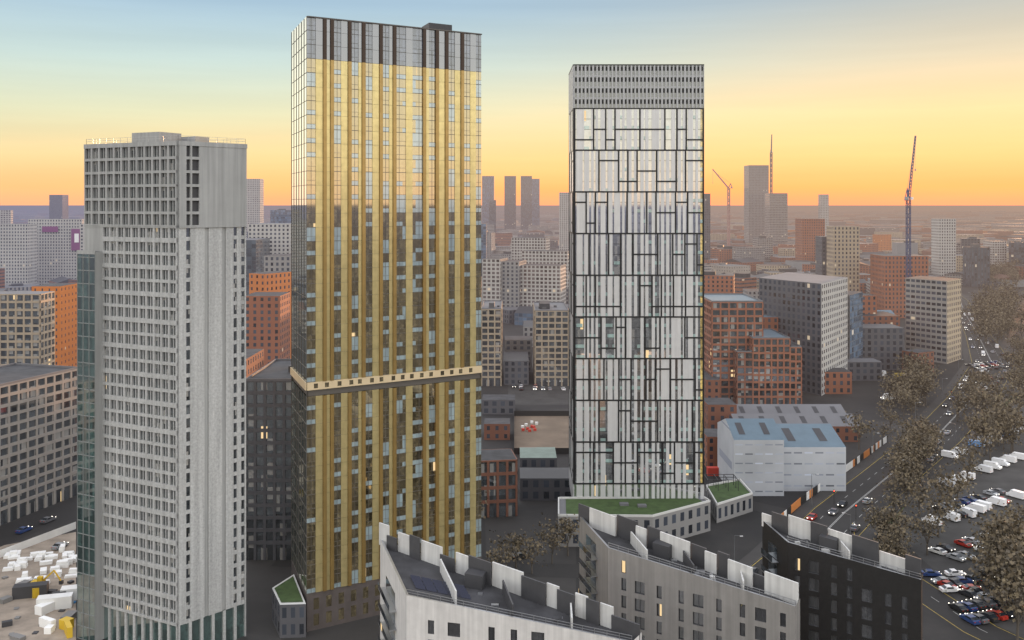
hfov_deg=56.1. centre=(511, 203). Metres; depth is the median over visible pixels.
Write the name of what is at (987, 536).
tree
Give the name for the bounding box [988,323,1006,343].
tree
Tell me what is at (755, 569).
vehicle
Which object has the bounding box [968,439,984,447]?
vehicle
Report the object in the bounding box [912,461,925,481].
tree
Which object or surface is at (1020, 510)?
tree
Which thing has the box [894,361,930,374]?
tree
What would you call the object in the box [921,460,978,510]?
tree
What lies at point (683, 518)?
podium
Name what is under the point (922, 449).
tree
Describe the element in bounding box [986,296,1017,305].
tree
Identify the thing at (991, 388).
tree
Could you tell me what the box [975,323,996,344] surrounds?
tree
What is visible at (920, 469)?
tree
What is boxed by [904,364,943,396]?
tree
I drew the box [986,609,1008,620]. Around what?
vehicle
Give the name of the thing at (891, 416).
tree
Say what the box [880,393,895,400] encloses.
vehicle
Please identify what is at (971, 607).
vehicle
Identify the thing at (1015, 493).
vehicle
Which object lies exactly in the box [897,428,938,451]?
tree
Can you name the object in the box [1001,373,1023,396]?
tree
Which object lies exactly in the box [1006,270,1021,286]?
tree
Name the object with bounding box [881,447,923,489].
tree
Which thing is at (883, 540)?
tree
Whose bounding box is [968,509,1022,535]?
tree
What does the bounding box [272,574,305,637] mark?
gold podium
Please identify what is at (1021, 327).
tree
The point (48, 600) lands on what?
site clutter
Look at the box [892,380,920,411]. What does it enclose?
tree
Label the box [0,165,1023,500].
city fabric
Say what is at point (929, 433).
tree
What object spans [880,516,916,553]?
tree
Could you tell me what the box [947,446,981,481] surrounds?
tree
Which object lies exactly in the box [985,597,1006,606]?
vehicle
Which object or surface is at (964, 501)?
vehicle
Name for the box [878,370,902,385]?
tree
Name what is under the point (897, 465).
tree
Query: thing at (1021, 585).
tree
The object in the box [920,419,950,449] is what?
tree
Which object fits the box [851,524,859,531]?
vehicle
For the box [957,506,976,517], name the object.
vehicle
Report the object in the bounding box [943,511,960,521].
vehicle
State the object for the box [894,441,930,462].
tree
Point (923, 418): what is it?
tree
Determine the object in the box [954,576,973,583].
vehicle
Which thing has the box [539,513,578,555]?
tree
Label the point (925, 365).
tree
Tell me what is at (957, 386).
tree
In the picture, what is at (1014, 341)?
tree
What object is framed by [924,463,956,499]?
tree
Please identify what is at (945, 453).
vehicle
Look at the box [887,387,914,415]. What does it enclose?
tree
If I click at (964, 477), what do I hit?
vehicle
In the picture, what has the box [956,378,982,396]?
tree
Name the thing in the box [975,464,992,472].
vehicle
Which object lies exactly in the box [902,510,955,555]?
tree
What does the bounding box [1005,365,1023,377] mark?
tree
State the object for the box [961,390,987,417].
tree
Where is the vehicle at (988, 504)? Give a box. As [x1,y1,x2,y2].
[975,499,992,510]
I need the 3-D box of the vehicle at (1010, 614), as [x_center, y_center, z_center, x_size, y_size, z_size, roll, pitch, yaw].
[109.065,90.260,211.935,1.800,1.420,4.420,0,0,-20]
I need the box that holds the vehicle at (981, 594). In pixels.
[973,592,992,599]
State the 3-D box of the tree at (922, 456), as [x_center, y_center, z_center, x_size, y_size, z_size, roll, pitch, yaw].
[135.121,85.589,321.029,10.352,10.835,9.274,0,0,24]
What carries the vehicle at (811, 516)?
on the roads and ground
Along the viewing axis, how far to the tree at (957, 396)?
405.95 m
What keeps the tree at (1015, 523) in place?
on the roads and ground
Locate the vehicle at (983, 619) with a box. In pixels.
[967,612,989,623]
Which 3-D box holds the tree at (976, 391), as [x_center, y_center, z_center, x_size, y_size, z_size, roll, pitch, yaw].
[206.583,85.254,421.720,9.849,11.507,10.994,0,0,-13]
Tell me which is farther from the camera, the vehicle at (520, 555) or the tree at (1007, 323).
the tree at (1007, 323)
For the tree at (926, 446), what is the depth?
323.09 m
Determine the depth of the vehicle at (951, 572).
233.74 m
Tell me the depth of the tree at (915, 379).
431.93 m
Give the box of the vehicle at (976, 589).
[969,586,983,592]
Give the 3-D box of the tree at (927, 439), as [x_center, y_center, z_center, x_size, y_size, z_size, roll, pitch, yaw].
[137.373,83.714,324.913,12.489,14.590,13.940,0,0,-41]
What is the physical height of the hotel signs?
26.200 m
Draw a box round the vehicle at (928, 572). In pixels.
[921,569,941,576]
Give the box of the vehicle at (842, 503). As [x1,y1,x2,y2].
[837,500,847,507]
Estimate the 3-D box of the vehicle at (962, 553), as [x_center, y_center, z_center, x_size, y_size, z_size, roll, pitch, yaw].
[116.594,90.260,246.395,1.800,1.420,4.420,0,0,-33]
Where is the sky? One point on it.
(843, 90)
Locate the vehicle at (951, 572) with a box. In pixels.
[944,569,964,576]
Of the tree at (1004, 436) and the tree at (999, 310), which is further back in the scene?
the tree at (999, 310)
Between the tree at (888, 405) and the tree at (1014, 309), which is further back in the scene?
the tree at (1014, 309)
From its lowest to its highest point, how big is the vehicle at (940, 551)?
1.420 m
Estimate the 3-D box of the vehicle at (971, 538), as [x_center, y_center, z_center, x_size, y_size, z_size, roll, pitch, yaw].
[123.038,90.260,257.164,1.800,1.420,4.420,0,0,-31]
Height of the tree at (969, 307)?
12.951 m
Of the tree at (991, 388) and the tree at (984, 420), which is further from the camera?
the tree at (991, 388)
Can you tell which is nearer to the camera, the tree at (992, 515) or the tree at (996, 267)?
the tree at (992, 515)
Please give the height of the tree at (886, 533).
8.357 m
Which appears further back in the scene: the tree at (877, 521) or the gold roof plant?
the tree at (877, 521)
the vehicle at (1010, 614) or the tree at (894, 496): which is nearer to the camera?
the vehicle at (1010, 614)
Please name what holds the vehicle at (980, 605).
on the roads and ground
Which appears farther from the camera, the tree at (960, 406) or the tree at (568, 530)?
the tree at (960, 406)
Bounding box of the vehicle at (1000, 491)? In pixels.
[990,488,1005,494]
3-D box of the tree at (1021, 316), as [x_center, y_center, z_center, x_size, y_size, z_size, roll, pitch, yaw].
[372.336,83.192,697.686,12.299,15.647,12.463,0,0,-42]
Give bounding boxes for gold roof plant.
[422,23,451,30]
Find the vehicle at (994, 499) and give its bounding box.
[986,496,1006,506]
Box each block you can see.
[378,522,641,639]
[578,503,799,639]
[761,511,921,639]
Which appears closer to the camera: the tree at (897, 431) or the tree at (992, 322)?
the tree at (897, 431)
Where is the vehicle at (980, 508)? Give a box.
[966,502,986,513]
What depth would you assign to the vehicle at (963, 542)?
254.45 m
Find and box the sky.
[0,0,1023,204]
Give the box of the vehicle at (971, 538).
[962,537,979,544]
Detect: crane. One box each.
[712,169,732,245]
[770,134,772,192]
[904,135,915,277]
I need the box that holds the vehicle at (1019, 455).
[1009,451,1023,459]
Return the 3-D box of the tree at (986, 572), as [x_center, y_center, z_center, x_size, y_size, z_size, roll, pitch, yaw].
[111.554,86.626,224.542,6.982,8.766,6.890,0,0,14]
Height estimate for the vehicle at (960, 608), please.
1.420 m
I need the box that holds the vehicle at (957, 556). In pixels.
[946,552,965,561]
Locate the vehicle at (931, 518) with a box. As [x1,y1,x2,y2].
[922,514,941,525]
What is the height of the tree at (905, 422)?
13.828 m
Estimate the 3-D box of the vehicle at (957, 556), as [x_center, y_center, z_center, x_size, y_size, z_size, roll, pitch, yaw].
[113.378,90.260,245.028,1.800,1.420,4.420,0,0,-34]
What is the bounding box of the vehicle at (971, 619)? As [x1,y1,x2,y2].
[959,613,980,624]
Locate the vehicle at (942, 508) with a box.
[932,505,948,511]
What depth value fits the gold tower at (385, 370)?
213.22 m
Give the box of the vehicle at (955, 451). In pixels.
[950,447,967,454]
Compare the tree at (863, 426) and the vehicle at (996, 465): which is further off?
the tree at (863, 426)
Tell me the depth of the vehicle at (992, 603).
216.16 m
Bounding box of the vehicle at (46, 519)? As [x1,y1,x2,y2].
[39,516,55,523]
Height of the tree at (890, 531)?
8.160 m
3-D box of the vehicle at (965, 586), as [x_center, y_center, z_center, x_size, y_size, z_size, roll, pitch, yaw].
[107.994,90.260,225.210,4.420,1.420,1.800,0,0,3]
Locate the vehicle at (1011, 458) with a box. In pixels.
[1000,454,1016,462]
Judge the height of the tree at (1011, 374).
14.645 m
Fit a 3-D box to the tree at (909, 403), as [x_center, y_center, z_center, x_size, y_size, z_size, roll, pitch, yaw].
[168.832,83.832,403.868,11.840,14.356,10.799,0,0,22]
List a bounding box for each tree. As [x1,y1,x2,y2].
[481,490,490,518]
[485,541,523,569]
[489,529,533,567]
[516,530,550,573]
[531,524,572,563]
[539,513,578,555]
[842,406,877,449]
[862,500,907,526]
[865,510,891,534]
[866,498,889,531]
[866,509,888,531]
[873,526,895,550]
[876,395,899,419]
[876,404,905,431]
[876,462,908,501]
[876,521,912,541]
[877,524,899,543]
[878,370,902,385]
[878,374,898,402]
[878,422,894,438]
[879,489,918,514]
[879,534,914,554]
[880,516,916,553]
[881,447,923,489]
[882,371,918,402]
[882,502,918,542]
[882,535,912,557]
[883,434,916,459]
[884,376,900,402]
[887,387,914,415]
[888,445,922,459]
[889,376,915,406]
[889,429,916,446]
[889,450,920,490]
[889,470,932,506]
[890,466,921,491]
[891,423,931,438]
[891,431,938,459]
[892,370,919,389]
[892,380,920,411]
[892,451,934,476]
[893,351,929,371]
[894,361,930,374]
[894,428,942,457]
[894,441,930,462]
[895,413,930,435]
[896,427,944,445]
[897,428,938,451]
[899,385,928,418]
[900,436,942,460]
[902,348,929,368]
[902,435,938,473]
[902,445,932,470]
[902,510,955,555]
[903,359,938,379]
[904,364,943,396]
[905,370,932,396]
[905,478,940,516]
[906,377,940,405]
[906,425,930,439]
[907,420,942,451]
[908,372,939,404]
[909,353,933,366]
[911,416,941,438]
[912,411,929,423]
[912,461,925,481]
[913,366,933,397]
[913,427,944,458]
[915,485,966,537]
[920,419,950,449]
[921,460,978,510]
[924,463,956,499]
[945,387,972,417]
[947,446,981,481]
[949,396,973,420]
[951,432,985,470]
[951,476,971,497]
[953,378,966,395]
[954,412,999,454]
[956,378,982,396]
[957,373,991,389]
[960,367,979,382]
[960,406,1011,454]
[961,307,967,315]
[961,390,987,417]
[963,303,979,311]
[964,408,1012,444]
[965,539,1023,605]
[967,297,1001,318]
[967,310,986,322]
[967,386,984,403]
[967,524,1023,557]
[967,534,1014,592]
[968,382,1004,412]
[968,383,988,406]
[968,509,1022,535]
[968,544,1023,619]
[969,293,988,304]
[969,530,1011,558]
[970,289,988,305]
[970,321,993,345]
[970,386,1018,412]
[970,504,1023,549]
[971,299,1002,320]
[971,369,1002,385]
[972,304,997,316]
[972,316,1004,341]
[972,571,1023,639]
[973,404,1022,439]
[973,419,1009,460]
[974,313,999,324]
[974,316,1001,342]
[974,551,1014,606]
[975,298,1013,313]
[975,315,1003,335]
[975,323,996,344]
[976,501,1017,526]
[977,516,1023,549]
[977,553,997,587]
[978,281,1001,294]
[982,374,1023,409]
[982,513,1023,553]
[983,382,1001,394]
[983,523,1023,548]
[984,387,1022,414]
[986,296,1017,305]
[987,418,1023,449]
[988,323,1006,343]
[989,304,1011,316]
[991,292,1022,306]
[993,263,1001,272]
[994,277,1016,289]
[994,527,1023,558]
[994,565,1023,621]
[996,267,1011,273]
[996,306,1014,321]
[996,405,1023,451]
[996,417,1022,452]
[996,499,1023,527]
[997,260,1016,269]
[997,317,1016,338]
[997,320,1010,339]
[997,534,1023,563]
[998,349,1013,367]
[998,367,1023,390]
[999,316,1023,339]
[1000,287,1023,302]
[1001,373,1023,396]
[1003,526,1023,553]
[1005,352,1023,370]
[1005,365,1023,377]
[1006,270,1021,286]
[1006,337,1021,351]
[1007,331,1020,343]
[1007,339,1023,353]
[1007,350,1022,368]
[1008,271,1023,285]
[1008,300,1019,316]
[1009,257,1021,264]
[1013,391,1023,409]
[1014,309,1023,323]
[1014,321,1023,338]
[1016,303,1023,314]
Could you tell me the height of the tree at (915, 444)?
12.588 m
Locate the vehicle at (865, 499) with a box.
[862,497,872,503]
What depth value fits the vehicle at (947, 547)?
250.98 m
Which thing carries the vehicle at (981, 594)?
on the roads and ground
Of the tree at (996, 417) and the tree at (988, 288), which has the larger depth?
the tree at (988, 288)
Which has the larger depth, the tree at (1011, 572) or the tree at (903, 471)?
the tree at (903, 471)
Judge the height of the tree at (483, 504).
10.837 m
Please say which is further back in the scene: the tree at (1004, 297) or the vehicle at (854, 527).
the tree at (1004, 297)
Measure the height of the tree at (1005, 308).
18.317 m
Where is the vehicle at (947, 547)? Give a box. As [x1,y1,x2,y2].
[936,543,955,551]
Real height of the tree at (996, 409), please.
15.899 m
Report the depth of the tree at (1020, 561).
213.79 m
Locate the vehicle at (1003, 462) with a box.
[992,457,1009,466]
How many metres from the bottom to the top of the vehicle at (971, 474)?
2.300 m
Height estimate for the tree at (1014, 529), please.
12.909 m
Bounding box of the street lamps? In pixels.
[734,292,1013,560]
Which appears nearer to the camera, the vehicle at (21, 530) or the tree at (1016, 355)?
the vehicle at (21, 530)
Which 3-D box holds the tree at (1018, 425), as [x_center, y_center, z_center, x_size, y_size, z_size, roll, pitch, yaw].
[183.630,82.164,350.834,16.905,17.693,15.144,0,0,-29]
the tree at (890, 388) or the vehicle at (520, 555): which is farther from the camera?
the tree at (890, 388)
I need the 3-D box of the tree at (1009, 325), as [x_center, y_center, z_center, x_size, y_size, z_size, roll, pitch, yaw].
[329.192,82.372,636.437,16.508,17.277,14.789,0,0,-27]
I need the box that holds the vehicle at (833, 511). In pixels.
[828,508,838,514]
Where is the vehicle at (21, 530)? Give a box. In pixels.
[15,526,32,533]
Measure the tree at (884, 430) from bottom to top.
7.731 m
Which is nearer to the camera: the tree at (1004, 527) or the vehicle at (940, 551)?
the tree at (1004, 527)
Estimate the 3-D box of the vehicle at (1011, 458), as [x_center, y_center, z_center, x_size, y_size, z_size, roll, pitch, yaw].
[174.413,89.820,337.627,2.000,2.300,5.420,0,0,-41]
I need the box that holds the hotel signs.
[42,226,79,249]
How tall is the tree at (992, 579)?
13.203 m
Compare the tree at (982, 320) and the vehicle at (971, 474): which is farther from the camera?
the tree at (982, 320)
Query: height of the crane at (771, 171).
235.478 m
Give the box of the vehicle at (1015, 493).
[1006,489,1023,499]
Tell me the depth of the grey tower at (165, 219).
196.46 m
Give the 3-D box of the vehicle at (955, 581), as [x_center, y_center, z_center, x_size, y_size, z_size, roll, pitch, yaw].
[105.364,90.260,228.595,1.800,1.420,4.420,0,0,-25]
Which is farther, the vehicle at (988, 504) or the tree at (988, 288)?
the tree at (988, 288)
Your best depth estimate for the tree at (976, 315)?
681.66 m
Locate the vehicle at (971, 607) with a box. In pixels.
[957,601,977,611]
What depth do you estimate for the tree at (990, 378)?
453.74 m
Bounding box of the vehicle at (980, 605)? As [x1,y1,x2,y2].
[965,598,986,609]
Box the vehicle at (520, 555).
[512,552,526,559]
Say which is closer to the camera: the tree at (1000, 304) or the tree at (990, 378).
the tree at (990, 378)
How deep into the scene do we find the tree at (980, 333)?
608.31 m
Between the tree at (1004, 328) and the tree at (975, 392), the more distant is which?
the tree at (1004, 328)
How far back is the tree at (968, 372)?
464.10 m
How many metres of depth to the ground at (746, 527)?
413.44 m
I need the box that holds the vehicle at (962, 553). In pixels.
[956,550,975,559]
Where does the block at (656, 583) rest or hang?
on the ground at (746, 527)
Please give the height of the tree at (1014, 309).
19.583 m
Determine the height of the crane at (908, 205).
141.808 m
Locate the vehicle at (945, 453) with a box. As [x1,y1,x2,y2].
[941,450,957,458]
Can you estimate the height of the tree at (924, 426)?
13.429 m
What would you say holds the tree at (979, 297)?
on the ground at (746, 527)
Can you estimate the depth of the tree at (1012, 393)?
399.63 m
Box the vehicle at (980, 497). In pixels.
[970,494,986,499]
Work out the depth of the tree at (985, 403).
387.06 m
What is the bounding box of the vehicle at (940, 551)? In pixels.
[928,547,946,555]
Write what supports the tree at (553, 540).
on the roads and ground
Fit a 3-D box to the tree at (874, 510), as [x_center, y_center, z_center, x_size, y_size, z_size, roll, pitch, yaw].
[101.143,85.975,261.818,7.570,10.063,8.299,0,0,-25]
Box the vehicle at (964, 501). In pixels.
[954,498,970,504]
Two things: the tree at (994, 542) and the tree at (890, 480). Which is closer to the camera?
the tree at (994, 542)
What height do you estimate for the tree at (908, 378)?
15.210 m
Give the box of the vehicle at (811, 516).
[807,513,816,520]
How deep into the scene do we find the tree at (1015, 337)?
599.31 m
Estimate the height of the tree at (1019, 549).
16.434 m
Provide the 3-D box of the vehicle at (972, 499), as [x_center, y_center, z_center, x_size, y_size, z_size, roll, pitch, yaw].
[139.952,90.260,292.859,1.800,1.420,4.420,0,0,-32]
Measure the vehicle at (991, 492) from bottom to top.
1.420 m
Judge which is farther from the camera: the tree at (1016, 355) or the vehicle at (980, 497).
the tree at (1016, 355)
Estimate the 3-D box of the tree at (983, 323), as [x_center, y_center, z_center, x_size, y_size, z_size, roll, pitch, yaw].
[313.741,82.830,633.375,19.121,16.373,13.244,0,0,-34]
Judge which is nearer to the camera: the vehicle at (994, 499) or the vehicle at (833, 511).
the vehicle at (833, 511)
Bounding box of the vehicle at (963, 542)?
[954,539,972,547]
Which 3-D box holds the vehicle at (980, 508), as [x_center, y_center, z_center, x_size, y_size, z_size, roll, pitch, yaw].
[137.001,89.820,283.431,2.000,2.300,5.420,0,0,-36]
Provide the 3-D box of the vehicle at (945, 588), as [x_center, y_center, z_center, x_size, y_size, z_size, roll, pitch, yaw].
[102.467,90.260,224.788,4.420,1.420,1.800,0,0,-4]
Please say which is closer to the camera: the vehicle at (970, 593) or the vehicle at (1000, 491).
the vehicle at (970, 593)
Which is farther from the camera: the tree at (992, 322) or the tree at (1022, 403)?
the tree at (992, 322)
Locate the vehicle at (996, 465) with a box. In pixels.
[983,460,1001,469]
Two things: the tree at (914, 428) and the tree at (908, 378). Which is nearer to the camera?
the tree at (914, 428)
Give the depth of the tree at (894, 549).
235.53 m
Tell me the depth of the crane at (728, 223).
1750.36 m
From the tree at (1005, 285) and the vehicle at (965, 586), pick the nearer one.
the vehicle at (965, 586)
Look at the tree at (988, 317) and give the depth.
645.47 m
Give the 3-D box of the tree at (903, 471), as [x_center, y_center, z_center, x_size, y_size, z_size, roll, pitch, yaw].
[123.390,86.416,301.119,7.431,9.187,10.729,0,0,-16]
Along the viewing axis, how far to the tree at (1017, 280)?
1019.91 m
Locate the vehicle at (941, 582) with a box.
[937,580,957,586]
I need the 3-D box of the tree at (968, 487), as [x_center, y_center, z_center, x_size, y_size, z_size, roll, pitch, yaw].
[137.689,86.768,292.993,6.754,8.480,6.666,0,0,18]
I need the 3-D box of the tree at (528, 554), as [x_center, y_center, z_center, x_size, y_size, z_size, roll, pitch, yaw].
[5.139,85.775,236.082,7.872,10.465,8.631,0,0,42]
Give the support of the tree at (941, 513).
on the roads and ground
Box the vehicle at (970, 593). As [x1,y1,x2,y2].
[958,588,976,598]
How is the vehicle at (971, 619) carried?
on the roads and ground
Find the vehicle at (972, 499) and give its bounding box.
[962,496,977,501]
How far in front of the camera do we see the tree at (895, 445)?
325.19 m
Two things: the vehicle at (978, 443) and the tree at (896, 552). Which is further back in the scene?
the vehicle at (978, 443)
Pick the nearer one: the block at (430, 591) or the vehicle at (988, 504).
the block at (430, 591)
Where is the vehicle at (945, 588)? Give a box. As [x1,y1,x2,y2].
[939,584,959,592]
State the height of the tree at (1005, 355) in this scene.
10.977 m
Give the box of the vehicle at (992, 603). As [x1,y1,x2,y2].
[976,597,997,607]
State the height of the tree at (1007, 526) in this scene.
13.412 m
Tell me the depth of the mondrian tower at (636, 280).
269.47 m
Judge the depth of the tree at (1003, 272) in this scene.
1109.30 m
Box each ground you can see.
[0,205,1023,639]
[0,293,1023,639]
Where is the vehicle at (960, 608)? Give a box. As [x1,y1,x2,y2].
[948,602,968,612]
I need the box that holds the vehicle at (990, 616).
[977,611,999,621]
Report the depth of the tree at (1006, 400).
375.64 m
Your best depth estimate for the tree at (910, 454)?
318.19 m
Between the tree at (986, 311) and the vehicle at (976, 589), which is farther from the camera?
the tree at (986, 311)
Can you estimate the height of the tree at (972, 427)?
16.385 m
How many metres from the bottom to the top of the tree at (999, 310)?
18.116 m
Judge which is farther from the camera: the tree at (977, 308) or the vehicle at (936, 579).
the tree at (977, 308)
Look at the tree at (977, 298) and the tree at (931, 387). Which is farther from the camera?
the tree at (977, 298)
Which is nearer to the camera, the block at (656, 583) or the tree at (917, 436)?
the block at (656, 583)
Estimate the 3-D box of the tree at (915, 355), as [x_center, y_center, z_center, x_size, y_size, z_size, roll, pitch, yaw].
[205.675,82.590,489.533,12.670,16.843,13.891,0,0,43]
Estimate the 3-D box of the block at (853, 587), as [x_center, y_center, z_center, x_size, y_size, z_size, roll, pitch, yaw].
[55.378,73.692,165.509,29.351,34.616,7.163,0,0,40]
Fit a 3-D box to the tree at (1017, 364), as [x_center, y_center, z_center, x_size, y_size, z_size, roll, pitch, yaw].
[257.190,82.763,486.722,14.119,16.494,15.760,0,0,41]
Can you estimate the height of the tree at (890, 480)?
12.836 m
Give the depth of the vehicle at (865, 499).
290.54 m
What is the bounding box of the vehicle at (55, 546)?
[51,542,68,549]
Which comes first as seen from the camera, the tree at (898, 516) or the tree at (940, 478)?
the tree at (898, 516)
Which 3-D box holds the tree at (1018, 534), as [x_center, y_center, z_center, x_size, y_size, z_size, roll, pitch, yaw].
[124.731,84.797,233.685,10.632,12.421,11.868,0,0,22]
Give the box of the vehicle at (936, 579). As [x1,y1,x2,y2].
[931,576,948,584]
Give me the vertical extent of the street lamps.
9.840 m
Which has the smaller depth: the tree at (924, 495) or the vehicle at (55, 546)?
the vehicle at (55, 546)
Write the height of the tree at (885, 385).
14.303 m
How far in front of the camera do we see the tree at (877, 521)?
259.86 m
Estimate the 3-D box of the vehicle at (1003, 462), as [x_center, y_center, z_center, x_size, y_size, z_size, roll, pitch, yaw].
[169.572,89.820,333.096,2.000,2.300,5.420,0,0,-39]
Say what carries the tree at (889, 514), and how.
on the ground at (746, 527)
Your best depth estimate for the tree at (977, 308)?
681.27 m
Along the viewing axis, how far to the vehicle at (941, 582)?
227.25 m
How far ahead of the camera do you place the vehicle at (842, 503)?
287.64 m
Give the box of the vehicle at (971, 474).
[956,471,975,479]
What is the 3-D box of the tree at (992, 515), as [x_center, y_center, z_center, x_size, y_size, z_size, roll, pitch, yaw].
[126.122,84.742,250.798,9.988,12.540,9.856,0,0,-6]
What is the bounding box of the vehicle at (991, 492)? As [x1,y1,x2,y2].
[983,489,999,495]
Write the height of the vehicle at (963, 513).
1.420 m
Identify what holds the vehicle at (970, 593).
on the roads and ground
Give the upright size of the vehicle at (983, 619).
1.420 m
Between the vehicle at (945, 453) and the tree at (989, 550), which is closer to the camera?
the tree at (989, 550)
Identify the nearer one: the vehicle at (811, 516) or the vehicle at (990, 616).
the vehicle at (990, 616)
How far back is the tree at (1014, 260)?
1216.87 m
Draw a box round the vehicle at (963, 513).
[953,510,967,517]
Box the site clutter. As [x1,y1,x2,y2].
[0,411,886,639]
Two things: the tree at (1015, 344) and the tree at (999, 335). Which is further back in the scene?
the tree at (999, 335)
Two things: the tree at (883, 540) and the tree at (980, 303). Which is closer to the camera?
the tree at (883, 540)
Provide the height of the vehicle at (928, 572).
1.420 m
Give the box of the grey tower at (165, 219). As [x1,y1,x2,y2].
[77,132,246,639]
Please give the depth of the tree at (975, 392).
417.82 m
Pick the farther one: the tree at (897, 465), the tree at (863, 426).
the tree at (863, 426)
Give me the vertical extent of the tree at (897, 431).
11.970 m
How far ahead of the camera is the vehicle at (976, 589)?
223.15 m
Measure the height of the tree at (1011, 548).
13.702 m
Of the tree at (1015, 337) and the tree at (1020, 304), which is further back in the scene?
the tree at (1020, 304)
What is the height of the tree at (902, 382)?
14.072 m
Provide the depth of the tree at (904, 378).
436.64 m
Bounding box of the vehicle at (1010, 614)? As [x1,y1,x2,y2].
[995,607,1014,618]
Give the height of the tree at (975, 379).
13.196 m
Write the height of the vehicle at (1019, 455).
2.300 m
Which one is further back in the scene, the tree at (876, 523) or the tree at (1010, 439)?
the tree at (1010, 439)
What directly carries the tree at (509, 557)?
on the roads and ground
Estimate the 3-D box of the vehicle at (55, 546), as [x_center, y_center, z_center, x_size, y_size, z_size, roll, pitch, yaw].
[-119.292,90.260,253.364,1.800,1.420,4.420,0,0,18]
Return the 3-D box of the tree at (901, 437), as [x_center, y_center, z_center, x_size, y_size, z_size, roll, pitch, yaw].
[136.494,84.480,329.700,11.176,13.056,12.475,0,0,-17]
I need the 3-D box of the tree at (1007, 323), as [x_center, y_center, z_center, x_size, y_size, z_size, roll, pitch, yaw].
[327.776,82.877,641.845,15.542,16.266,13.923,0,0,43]
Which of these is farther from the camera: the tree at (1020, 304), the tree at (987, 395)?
the tree at (1020, 304)
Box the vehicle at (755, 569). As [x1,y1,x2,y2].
[750,566,758,575]
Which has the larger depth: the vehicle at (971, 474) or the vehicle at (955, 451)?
the vehicle at (955, 451)
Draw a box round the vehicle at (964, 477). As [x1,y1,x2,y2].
[952,474,966,481]
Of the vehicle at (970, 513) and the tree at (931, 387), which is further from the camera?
the tree at (931, 387)
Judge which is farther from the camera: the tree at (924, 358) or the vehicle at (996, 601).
the tree at (924, 358)
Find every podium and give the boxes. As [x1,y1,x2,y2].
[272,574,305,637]
[558,474,752,546]
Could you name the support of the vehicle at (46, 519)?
on the roads and ground
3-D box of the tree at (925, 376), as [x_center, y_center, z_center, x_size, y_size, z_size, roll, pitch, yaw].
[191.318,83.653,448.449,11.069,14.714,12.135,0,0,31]
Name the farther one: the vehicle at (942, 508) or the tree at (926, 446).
the tree at (926, 446)
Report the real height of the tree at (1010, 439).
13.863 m
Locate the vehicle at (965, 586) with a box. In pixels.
[961,584,981,588]
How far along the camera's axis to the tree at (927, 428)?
349.26 m
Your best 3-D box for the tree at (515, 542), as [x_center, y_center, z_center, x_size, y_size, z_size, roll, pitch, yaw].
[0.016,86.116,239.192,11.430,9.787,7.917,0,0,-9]
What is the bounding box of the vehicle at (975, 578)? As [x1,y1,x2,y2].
[961,574,981,583]
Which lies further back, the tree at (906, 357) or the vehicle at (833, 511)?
the tree at (906, 357)
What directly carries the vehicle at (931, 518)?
on the roads and ground
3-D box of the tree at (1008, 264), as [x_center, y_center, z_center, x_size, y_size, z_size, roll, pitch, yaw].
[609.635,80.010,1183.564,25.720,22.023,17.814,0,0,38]
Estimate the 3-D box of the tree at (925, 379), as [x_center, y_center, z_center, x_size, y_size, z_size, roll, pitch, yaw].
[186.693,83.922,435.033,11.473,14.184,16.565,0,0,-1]
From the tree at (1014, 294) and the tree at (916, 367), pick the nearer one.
the tree at (916, 367)
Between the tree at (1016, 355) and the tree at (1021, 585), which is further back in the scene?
the tree at (1016, 355)
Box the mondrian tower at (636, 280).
[568,64,703,498]
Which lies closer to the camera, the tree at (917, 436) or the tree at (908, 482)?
the tree at (908, 482)
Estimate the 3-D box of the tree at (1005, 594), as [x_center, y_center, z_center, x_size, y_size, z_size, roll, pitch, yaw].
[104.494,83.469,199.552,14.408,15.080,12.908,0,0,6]
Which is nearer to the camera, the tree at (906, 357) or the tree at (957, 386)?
the tree at (957, 386)
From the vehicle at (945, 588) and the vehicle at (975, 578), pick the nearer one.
the vehicle at (945, 588)
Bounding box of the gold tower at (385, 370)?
[290,16,481,631]
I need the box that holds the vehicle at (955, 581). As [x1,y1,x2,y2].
[948,577,963,587]
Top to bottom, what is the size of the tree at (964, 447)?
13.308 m

